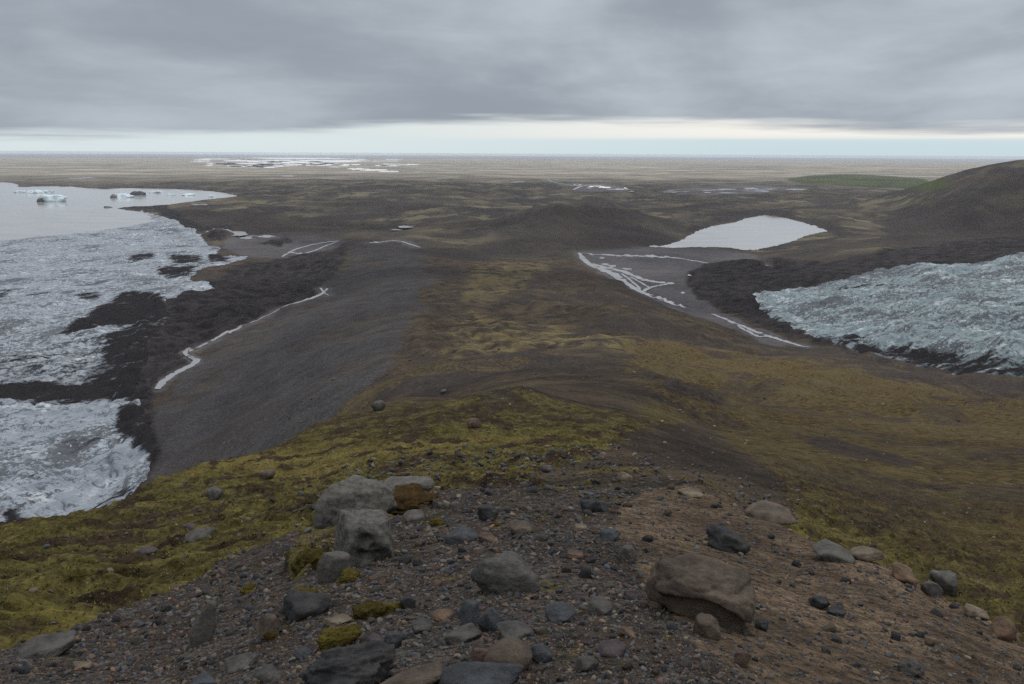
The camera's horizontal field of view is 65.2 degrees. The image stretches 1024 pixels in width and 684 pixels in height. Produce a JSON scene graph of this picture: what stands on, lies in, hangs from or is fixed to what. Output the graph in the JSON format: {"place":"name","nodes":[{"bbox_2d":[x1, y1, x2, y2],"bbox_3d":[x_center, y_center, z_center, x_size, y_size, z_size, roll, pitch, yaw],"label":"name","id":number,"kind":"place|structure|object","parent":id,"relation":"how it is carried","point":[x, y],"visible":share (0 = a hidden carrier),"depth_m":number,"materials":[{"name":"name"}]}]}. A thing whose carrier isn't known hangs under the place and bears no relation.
{"place":"outdoors","nodes":[
{"label":"outdoors","id":0,"kind":"place"},
{"bbox_2d":[0,182,236,239],"bbox_3d":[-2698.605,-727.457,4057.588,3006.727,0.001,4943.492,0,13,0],"label":"lake","id":1,"kind":"structure","parent":0,"point":[27,215],"depth_m":3388.16,"materials":[{"name":"liquid"}]},
{"bbox_2d":[36,194,67,201],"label":"iceberg","id":2,"kind":"object","parent":1,"relation":"in","point":[51,198],"visible":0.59,"depth_m":3819.65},
{"bbox_2d":[110,193,133,197],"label":"iceberg","id":3,"kind":"object","parent":1,"relation":"on","point":[122,195],"visible":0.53,"depth_m":4203.63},
{"bbox_2d":[155,325,244,388],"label":"river","id":4,"kind":"structure","parent":0,"point":[161,383],"depth_m":655.63,"materials":[{"name":"liquid"}]},
{"bbox_2d":[210,163,268,165],"bbox_3d":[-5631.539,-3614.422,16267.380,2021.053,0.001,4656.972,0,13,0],"label":"braided water","id":5,"kind":"structure","parent":0,"point":[253,164],"depth_m":16022.20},
{"bbox_2d":[224,159,296,161],"bbox_3d":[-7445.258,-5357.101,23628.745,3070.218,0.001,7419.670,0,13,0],"label":"braided water","id":6,"kind":"structure","parent":0,"point":[250,160],"depth_m":23757.54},
{"bbox_2d":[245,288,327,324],"bbox_3d":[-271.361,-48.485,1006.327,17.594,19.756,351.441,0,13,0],"label":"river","id":7,"kind":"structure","parent":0,"point":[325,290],"depth_m":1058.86,"materials":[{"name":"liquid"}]},
{"bbox_2d":[273,161,332,163],"bbox_3d":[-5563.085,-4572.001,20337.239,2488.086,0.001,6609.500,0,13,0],"label":"braided water","id":8,"kind":"structure","parent":0,"point":[305,162],"depth_m":19897.46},
{"bbox_2d":[260,158,351,158],"bbox_3d":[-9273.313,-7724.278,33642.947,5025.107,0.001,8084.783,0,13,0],"label":"braided water","id":9,"kind":"structure","parent":0,"point":[305,158],"depth_m":33095.06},
{"bbox_2d":[294,160,360,161],"bbox_3d":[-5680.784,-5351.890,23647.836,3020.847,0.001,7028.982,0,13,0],"label":"braided water","id":10,"kind":"structure","parent":0,"point":[331,160],"depth_m":24745.20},
{"bbox_2d":[0,157,1023,683],"bbox_3d":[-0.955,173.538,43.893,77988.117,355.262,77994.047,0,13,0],"label":"ground","id":11,"kind":"structure","parent":0,"point":[482,271],"depth_m":271.71,"materials":[{"name":"soil"}]},
{"bbox_2d":[18,666,29,673],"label":"stone","id":12,"kind":"object","parent":11,"relation":"on","point":[24,670],"visible":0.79,"depth_m":4.50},
{"bbox_2d":[13,630,75,658],"bbox_3d":[-2.970,1.955,5.046,0.424,0.186,0.272,-24,31,-28],"label":"rock slab","id":13,"kind":"object","parent":11,"relation":"on","point":[58,644],"visible":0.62,"depth_m":5.02,"materials":[{"name":"stone"}]},
{"bbox_2d":[73,661,92,669],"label":"rock","id":14,"kind":"object","parent":11,"relation":"on","point":[85,665],"visible":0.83,"depth_m":4.69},
{"bbox_2d":[0,210,247,521],"bbox_3d":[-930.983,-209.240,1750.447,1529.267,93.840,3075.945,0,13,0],"label":"glacier","id":15,"kind":"object","parent":11,"relation":"on","point":[81,314],"visible":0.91,"depth_m":745.19,"materials":[{"name":"ice"}]},
{"bbox_2d":[130,636,144,644],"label":"stone","id":16,"kind":"object","parent":11,"relation":"on","point":[137,640],"visible":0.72,"depth_m":5.94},
{"bbox_2d":[135,546,157,554],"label":"rock","id":17,"kind":"object","parent":11,"relation":"on","point":[146,550],"visible":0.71,"depth_m":15.70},
{"bbox_2d":[160,603,172,611],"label":"stone","id":18,"kind":"object","parent":11,"relation":"on","point":[165,607],"visible":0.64,"depth_m":7.43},
{"bbox_2d":[185,527,214,542],"bbox_3d":[-6.380,3.947,16.340,0.628,0.238,0.574,-20,19,-18],"label":"rock slab","id":19,"kind":"object","parent":11,"relation":"on","point":[193,535],"visible":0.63,"depth_m":16.27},
{"bbox_2d":[190,600,216,647],"bbox_3d":[-1.963,1.798,5.088,0.158,0.321,0.089,8,-3,-25],"label":"rock slab","id":20,"kind":"object","parent":11,"relation":"on","point":[202,629],"visible":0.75,"depth_m":5.05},
{"bbox_2d":[192,672,216,683],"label":"rock","id":21,"kind":"object","parent":11,"relation":"on","point":[204,678],"visible":1,"depth_m":3.57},
{"bbox_2d":[205,486,223,500],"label":"rock","id":22,"kind":"object","parent":11,"relation":"on","point":[213,493],"visible":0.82,"depth_m":32.72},
{"bbox_2d":[223,652,258,674],"bbox_3d":[-1.288,1.527,3.810,0.166,0.056,0.129,-5,14,-20],"label":"rock slab","id":23,"kind":"object","parent":11,"relation":"on","point":[235,664],"visible":0.96,"depth_m":3.79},
{"bbox_2d":[239,584,257,594],"bbox_3d":[-2.291,2.164,6.975,0.147,0.076,0.145,5,14,20],"label":"moss cushion","id":24,"kind":"object","parent":11,"relation":"on","point":[247,588],"visible":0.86,"depth_m":6.95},
{"bbox_2d":[260,469,274,479],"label":"rock","id":25,"kind":"object","parent":11,"relation":"on","point":[267,474],"visible":1,"depth_m":41.19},
{"bbox_2d":[255,664,280,682],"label":"rock","id":26,"kind":"object","parent":11,"relation":"on","point":[267,673],"visible":0.98,"depth_m":3.36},
{"bbox_2d":[259,613,281,639],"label":"rock","id":27,"kind":"object","parent":11,"relation":"on","point":[269,622],"visible":0.73,"depth_m":4.50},
{"bbox_2d":[263,631,279,640],"bbox_3d":[-1.335,1.636,4.443,0.093,0.069,0.088,-4,14,-18],"label":"moss cushion","id":28,"kind":"object","parent":11,"relation":"on","point":[267,636],"visible":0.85,"depth_m":4.42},
{"bbox_2d":[294,646,314,659],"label":"rock","id":29,"kind":"object","parent":11,"relation":"on","point":[300,653],"visible":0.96,"depth_m":3.71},
{"bbox_2d":[280,586,330,621],"bbox_3d":[-1.329,1.651,5.131,0.314,0.307,0.652,-3,14,-16],"label":"rock","id":30,"kind":"object","parent":11,"relation":"on","point":[300,603],"visible":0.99,"depth_m":4.88,"materials":[{"name":"stone"}]},
{"bbox_2d":[290,546,325,575],"bbox_3d":[-1.828,1.967,7.124,0.341,0.272,0.371,11,17,39],"label":"moss cushion","id":31,"kind":"object","parent":11,"relation":"on","point":[309,555],"visible":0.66,"depth_m":7.03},
{"bbox_2d":[317,551,352,582],"bbox_3d":[-1.390,1.773,6.261,0.275,0.275,0.155,6,11,-15],"label":"rock","id":32,"kind":"object","parent":11,"relation":"on","point":[332,565],"visible":0.69,"depth_m":6.20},
{"bbox_2d":[323,614,351,625],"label":"rock slab","id":33,"kind":"object","parent":11,"relation":"on","point":[337,619],"visible":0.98,"depth_m":4.36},
{"bbox_2d":[316,623,362,650],"bbox_3d":[-0.828,1.440,3.844,0.226,0.144,0.114,-7,15,-29],"label":"moss cushion","id":34,"kind":"object","parent":11,"relation":"on","point":[332,637],"visible":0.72,"depth_m":3.82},
{"bbox_2d":[298,640,396,683],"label":"rock","id":35,"kind":"object","parent":11,"relation":"on","point":[368,662],"visible":1,"depth_m":2.94,"materials":[{"name":"stone"}]},
{"bbox_2d":[335,567,360,582],"bbox_3d":[-1.253,1.800,6.100,0.200,0.144,0.184,-3,14,-12],"label":"moss cushion","id":36,"kind":"object","parent":11,"relation":"on","point":[349,574],"visible":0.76,"depth_m":6.07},
{"bbox_2d":[313,475,397,528],"bbox_3d":[-2.214,2.370,11.386,1.180,0.684,0.803,4,18,-13],"label":"rock slab","id":37,"kind":"object","parent":11,"relation":"on","point":[357,492],"visible":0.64,"depth_m":11.22,"materials":[{"name":"stone"}]},
{"bbox_2d":[334,508,393,566],"bbox_3d":[-1.279,1.715,6.918,0.531,0.468,0.385,-2,13,-11],"label":"boulder","id":38,"kind":"object","parent":11,"relation":"on","point":[363,536],"visible":0.84,"depth_m":6.82,"materials":[{"name":"stone"}]},
{"bbox_2d":[352,600,386,619],"bbox_3d":[-0.796,1.512,4.477,0.200,0.125,0.180,-2,13,-11],"label":"moss cushion","id":39,"kind":"object","parent":11,"relation":"on","point":[367,609],"visible":0.79,"depth_m":4.43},
{"bbox_2d":[367,633,383,641],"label":"rock","id":40,"kind":"object","parent":11,"relation":"on","point":[375,637],"visible":0.47,"depth_m":3.76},
{"bbox_2d":[372,400,385,410],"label":"boulder","id":41,"kind":"object","parent":11,"relation":"on","point":[379,405],"visible":0.88,"depth_m":74.13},
{"bbox_2d":[383,631,401,648],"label":"rock","id":42,"kind":"object","parent":11,"relation":"on","point":[393,637],"visible":0.68,"depth_m":3.66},
{"bbox_2d":[384,602,403,611],"bbox_3d":[-0.693,1.516,4.552,0.177,0.070,0.086,-2,13,-9],"label":"moss cushion","id":43,"kind":"object","parent":11,"relation":"on","point":[391,607],"visible":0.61,"depth_m":4.52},
{"bbox_2d":[399,555,411,565],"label":"stone","id":44,"kind":"object","parent":11,"relation":"on","point":[406,559],"visible":0.74,"depth_m":6.49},
{"bbox_2d":[399,595,415,608],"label":"rock","id":45,"kind":"object","parent":11,"relation":"on","point":[406,601],"visible":0.86,"depth_m":4.53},
{"bbox_2d":[384,476,434,490],"bbox_3d":[-2.224,2.943,16.528,1.175,0.240,0.628,-5,14,-20],"label":"rock slab","id":46,"kind":"object","parent":11,"relation":"on","point":[424,482],"visible":0.56,"depth_m":16.45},
{"bbox_2d":[381,662,444,683],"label":"rock slab","id":47,"kind":"object","parent":11,"relation":"on","point":[429,673],"visible":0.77,"depth_m":2.86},
{"bbox_2d":[403,509,424,521],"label":"rock","id":48,"kind":"object","parent":11,"relation":"on","point":[412,515],"visible":0.83,"depth_m":9.53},
{"bbox_2d":[390,483,440,515],"bbox_3d":[-1.647,2.464,12.171,1.284,0.452,1.052,-2,13,-8],"label":"moss cushion","id":49,"kind":"object","parent":11,"relation":"on","point":[410,496],"visible":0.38,"depth_m":11.97,"materials":[{"name":"plant"}]},
{"bbox_2d":[411,617,431,633],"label":"rock","id":50,"kind":"object","parent":11,"relation":"on","point":[420,625],"visible":0.95,"depth_m":3.90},
{"bbox_2d":[428,517,444,526],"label":"moss cushion","id":51,"kind":"object","parent":11,"relation":"on","point":[437,521],"visible":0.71,"depth_m":8.53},
{"bbox_2d":[432,609,453,621],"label":"rock","id":52,"kind":"object","parent":11,"relation":"on","point":[438,615],"visible":0.88,"depth_m":4.17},
{"bbox_2d":[444,525,478,544],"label":"rock","id":53,"kind":"object","parent":11,"relation":"on","point":[459,534],"visible":0.91,"depth_m":7.12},
{"bbox_2d":[444,623,480,644],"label":"rock","id":54,"kind":"object","parent":11,"relation":"on","point":[467,632],"visible":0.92,"depth_m":3.63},
{"bbox_2d":[457,599,479,625],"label":"rock","id":55,"kind":"object","parent":11,"relation":"on","point":[468,611],"visible":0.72,"depth_m":3.95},
{"bbox_2d":[467,418,480,427],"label":"boulder","id":56,"kind":"object","parent":11,"relation":"on","point":[473,422],"visible":0.98,"depth_m":56.95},
{"bbox_2d":[471,647,487,661],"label":"rock","id":57,"kind":"object","parent":11,"relation":"on","point":[478,654],"visible":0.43,"depth_m":3.18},
{"bbox_2d":[439,661,523,683],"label":"rock slab","id":58,"kind":"object","parent":11,"relation":"on","point":[474,672],"visible":1,"depth_m":2.77,"materials":[{"name":"stone"}]},
{"bbox_2d":[478,532,495,542],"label":"rock","id":59,"kind":"object","parent":11,"relation":"on","point":[487,537],"visible":0.91,"depth_m":6.96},
{"bbox_2d":[477,504,498,520],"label":"rock","id":60,"kind":"object","parent":11,"relation":"on","point":[486,512],"visible":0.77,"depth_m":8.39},
{"bbox_2d":[477,607,504,631],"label":"rock","id":61,"kind":"object","parent":11,"relation":"on","point":[489,619],"visible":0.72,"depth_m":3.78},
{"bbox_2d":[470,551,539,593],"bbox_3d":[-0.041,1.388,4.755,0.423,0.244,0.279,0,13,0],"label":"boulder","id":62,"kind":"object","parent":11,"relation":"on","point":[506,572],"visible":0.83,"depth_m":4.65,"materials":[{"name":"stone"}]},
{"bbox_2d":[483,637,531,671],"bbox_3d":[-0.015,1.214,3.082,0.188,0.128,0.172,0,13,0],"label":"boulder","id":63,"kind":"object","parent":11,"relation":"on","point":[514,650],"visible":0.66,"depth_m":3.03,"materials":[{"name":"stone"}]},
{"bbox_2d":[0,478,1023,683],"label":"gravel","id":64,"kind":"structure","parent":11,"relation":"on","point":[140,624],"depth_m":5.07,"materials":[{"name":"gravel"}]},
{"bbox_2d":[0,398,1023,683],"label":"moss tufts","id":65,"kind":"object","parent":11,"relation":"on","point":[328,548],"visible":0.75,"depth_m":15.78,"materials":[{"name":"plant"}]},
{"bbox_2d":[496,620,533,639],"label":"rock","id":66,"kind":"object","parent":11,"relation":"on","point":[517,629],"visible":0.81,"depth_m":3.63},
{"bbox_2d":[509,520,534,534],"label":"rock","id":67,"kind":"object","parent":11,"relation":"on","point":[518,527],"visible":0.94,"depth_m":7.17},
{"bbox_2d":[530,643,551,662],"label":"rock","id":68,"kind":"object","parent":11,"relation":"on","point":[541,652],"visible":0.84,"depth_m":3.15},
{"bbox_2d":[536,626,547,634],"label":"stone","id":69,"kind":"object","parent":11,"relation":"on","point":[541,630],"visible":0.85,"depth_m":3.66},
{"bbox_2d":[537,533,548,540],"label":"stone","id":70,"kind":"object","parent":11,"relation":"on","point":[543,537],"visible":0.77,"depth_m":6.79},
{"bbox_2d":[540,465,553,472],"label":"rock","id":71,"kind":"object","parent":11,"relation":"on","point":[546,468],"visible":0.91,"depth_m":25.84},
{"bbox_2d":[297,443,800,519],"bbox_3d":[-2.104,3.965,28.378,23.346,11.471,30.700,5,14,20],"label":"rubble","id":72,"kind":"object","parent":11,"relation":"on","point":[550,476],"visible":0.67,"depth_m":29.27,"materials":[{"name":"stone"}]},
{"bbox_2d":[545,603,575,622],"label":"rock","id":73,"kind":"object","parent":11,"relation":"on","point":[559,612],"visible":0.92,"depth_m":3.95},
{"bbox_2d":[106,336,1023,555],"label":"scattered stones","id":74,"kind":"object","parent":11,"relation":"on","point":[582,473],"visible":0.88,"depth_m":67.70,"materials":[{"name":"stone"}]},
{"bbox_2d":[567,548,582,558],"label":"rock","id":75,"kind":"object","parent":11,"relation":"on","point":[573,553],"visible":0.96,"depth_m":5.80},
{"bbox_2d":[573,524,586,531],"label":"rock","id":76,"kind":"object","parent":11,"relation":"on","point":[579,527],"visible":0.84,"depth_m":7.26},
{"bbox_2d":[578,567,591,578],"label":"stone","id":77,"kind":"object","parent":11,"relation":"on","point":[585,572],"visible":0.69,"depth_m":5.05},
{"bbox_2d":[576,655,598,671],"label":"rock","id":78,"kind":"object","parent":11,"relation":"on","point":[586,663],"visible":0.98,"depth_m":3.02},
{"bbox_2d":[580,499,596,511],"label":"rock","id":79,"kind":"object","parent":11,"relation":"on","point":[590,504],"visible":0.84,"depth_m":8.81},
{"bbox_2d":[588,596,612,615],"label":"rock","id":80,"kind":"object","parent":11,"relation":"on","point":[599,605],"visible":0.91,"depth_m":4.13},
{"bbox_2d":[597,501,606,511],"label":"rock","id":81,"kind":"object","parent":11,"relation":"on","point":[601,506],"visible":0.77,"depth_m":8.95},
{"bbox_2d":[599,527,620,540],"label":"rock","id":82,"kind":"object","parent":11,"relation":"on","point":[608,534],"visible":0.89,"depth_m":6.78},
{"bbox_2d":[594,639,626,657],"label":"rock","id":83,"kind":"object","parent":11,"relation":"on","point":[613,648],"visible":0.9,"depth_m":3.23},
{"bbox_2d":[617,471,632,480],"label":"boulder","id":84,"kind":"object","parent":11,"relation":"on","point":[623,476],"visible":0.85,"depth_m":14.74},
{"bbox_2d":[617,545,637,560],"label":"rock","id":85,"kind":"object","parent":11,"relation":"on","point":[627,552],"visible":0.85,"depth_m":5.81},
{"bbox_2d":[619,627,635,637],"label":"rock","id":86,"kind":"object","parent":11,"relation":"on","point":[628,630],"visible":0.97,"depth_m":3.62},
{"bbox_2d":[622,661,633,670],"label":"stone","id":87,"kind":"object","parent":11,"relation":"on","point":[628,665],"visible":0.91,"depth_m":3.02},
{"bbox_2d":[623,589,638,599],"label":"rock","id":88,"kind":"object","parent":11,"relation":"on","point":[631,594],"visible":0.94,"depth_m":4.44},
{"bbox_2d":[647,598,664,608],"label":"rock","id":89,"kind":"object","parent":11,"relation":"on","point":[651,603],"visible":0.35,"depth_m":4.26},
{"bbox_2d":[678,657,691,667],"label":"stone","id":90,"kind":"object","parent":11,"relation":"on","point":[686,662],"visible":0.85,"depth_m":3.17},
{"bbox_2d":[677,488,703,497],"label":"rock","id":91,"kind":"object","parent":11,"relation":"on","point":[690,492],"visible":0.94,"depth_m":11.34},
{"bbox_2d":[644,553,755,632],"bbox_3d":[0.988,1.309,4.177,0.558,0.304,0.298,18,17,10],"label":"boulder","id":92,"kind":"object","parent":11,"relation":"on","point":[691,585],"visible":0.97,"depth_m":4.11,"materials":[{"name":"stone"}]},
{"bbox_2d":[701,663,711,672],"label":"stone","id":93,"kind":"object","parent":11,"relation":"on","point":[705,667],"visible":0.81,"depth_m":3.15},
{"bbox_2d":[693,613,720,640],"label":"rock","id":94,"kind":"object","parent":11,"relation":"on","point":[707,626],"visible":0.89,"depth_m":3.75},
{"bbox_2d":[706,523,750,553],"bbox_3d":[1.945,1.806,7.313,0.339,0.242,0.399,-10,17,-36],"label":"rock","id":95,"kind":"object","parent":11,"relation":"on","point":[723,538],"visible":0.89,"depth_m":7.22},
{"bbox_2d":[734,649,751,667],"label":"rock","id":96,"kind":"object","parent":11,"relation":"on","point":[742,658],"visible":0.8,"depth_m":3.37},
{"bbox_2d":[754,618,768,630],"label":"rock","id":97,"kind":"object","parent":11,"relation":"on","point":[761,624],"visible":0.99,"depth_m":4.27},
{"bbox_2d":[744,500,796,524],"bbox_3d":[3.225,2.140,9.972,0.634,0.158,0.579,5,14,19],"label":"rock slab","id":98,"kind":"object","parent":11,"relation":"on","point":[769,511],"visible":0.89,"depth_m":9.85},
{"bbox_2d":[808,596,830,608],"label":"rock","id":99,"kind":"object","parent":11,"relation":"on","point":[821,602],"visible":0.99,"depth_m":5.39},
{"bbox_2d":[823,622,836,632],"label":"stone","id":100,"kind":"object","parent":11,"relation":"on","point":[830,627],"visible":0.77,"depth_m":4.74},
{"bbox_2d":[813,539,855,563],"bbox_3d":[3.087,2.030,7.671,0.392,0.133,0.358,6,14,23],"label":"rock slab","id":101,"kind":"object","parent":11,"relation":"on","point":[827,550],"visible":0.94,"depth_m":7.59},
{"bbox_2d":[826,606,846,617],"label":"rock","id":102,"kind":"object","parent":11,"relation":"on","point":[840,611],"visible":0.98,"depth_m":5.23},
{"bbox_2d":[849,546,884,561],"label":"rock","id":103,"kind":"object","parent":11,"relation":"on","point":[865,553],"visible":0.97,"depth_m":7.81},
{"bbox_2d":[753,252,1023,377],"bbox_3d":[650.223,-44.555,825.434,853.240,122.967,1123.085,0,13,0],"label":"glacier","id":104,"kind":"object","parent":11,"relation":"on","point":[959,319],"visible":0.98,"depth_m":825.15,"materials":[{"name":"ice"}]},
{"bbox_2d":[891,631,900,640],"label":"stone","id":105,"kind":"object","parent":11,"relation":"on","point":[895,635],"visible":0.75,"depth_m":4.88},
{"bbox_2d":[891,562,917,588],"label":"rock","id":106,"kind":"object","parent":11,"relation":"on","point":[903,573],"visible":0.89,"depth_m":7.34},
{"bbox_2d":[897,656,924,676],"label":"rock","id":107,"kind":"object","parent":11,"relation":"on","point":[908,666],"visible":0.95,"depth_m":4.09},
{"bbox_2d":[924,638,934,646],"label":"stone","id":108,"kind":"object","parent":11,"relation":"on","point":[929,642],"visible":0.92,"depth_m":4.92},
{"bbox_2d":[920,580,942,595],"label":"rock","id":109,"kind":"object","parent":11,"relation":"on","point":[930,588],"visible":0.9,"depth_m":20.82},
{"bbox_2d":[929,607,943,617],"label":"stone","id":110,"kind":"object","parent":11,"relation":"on","point":[936,612],"visible":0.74,"depth_m":5.93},
{"bbox_2d":[929,570,957,595],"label":"boulder","id":111,"kind":"object","parent":11,"relation":"on","point":[946,581],"visible":0.94,"depth_m":21.86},
{"bbox_2d":[964,603,989,619],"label":"rock","id":112,"kind":"object","parent":11,"relation":"on","point":[972,611],"visible":0.97,"depth_m":19.27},
{"bbox_2d":[991,616,1015,641],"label":"rock","id":113,"kind":"object","parent":11,"relation":"on","point":[1002,628],"visible":0.87,"depth_m":5.63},
{"bbox_2d":[0,153,1023,162],"bbox_3d":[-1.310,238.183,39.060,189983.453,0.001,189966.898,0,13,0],"label":"sea","id":114,"kind":"structure","parent":0,"point":[499,157],"depth_m":48381.98,"materials":[{"name":"liquid"}]},
{"bbox_2d":[0,0,1023,158],"label":"sky","id":115,"kind":"structure","parent":0,"point":[631,78],"materials":[{"name":"grey"}]},
{"bbox_2d":[578,253,684,307],"bbox_3d":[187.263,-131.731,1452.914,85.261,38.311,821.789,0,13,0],"label":"river","id":116,"kind":"structure","parent":0,"point":[617,276],"depth_m":1426.63,"materials":[{"name":"liquid"}]},
{"bbox_2d":[596,264,674,283],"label":"river","id":117,"kind":"structure","parent":0,"point":[631,274],"depth_m":1503.90,"materials":[{"name":"liquid"}]},
{"bbox_2d":[589,253,767,265],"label":"river","id":118,"kind":"structure","parent":0,"point":[626,255],"depth_m":1866.51,"materials":[{"name":"liquid"}]},
{"bbox_2d":[660,215,826,249],"bbox_3d":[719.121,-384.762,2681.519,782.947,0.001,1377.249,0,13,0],"label":"lake","id":119,"kind":"structure","parent":0,"point":[759,232],"depth_m":2448.28,"materials":[{"name":"liquid"}]},
{"bbox_2d":[712,314,806,346],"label":"river","id":120,"kind":"structure","parent":0,"point":[755,331],"depth_m":831.12,"materials":[{"name":"liquid"}]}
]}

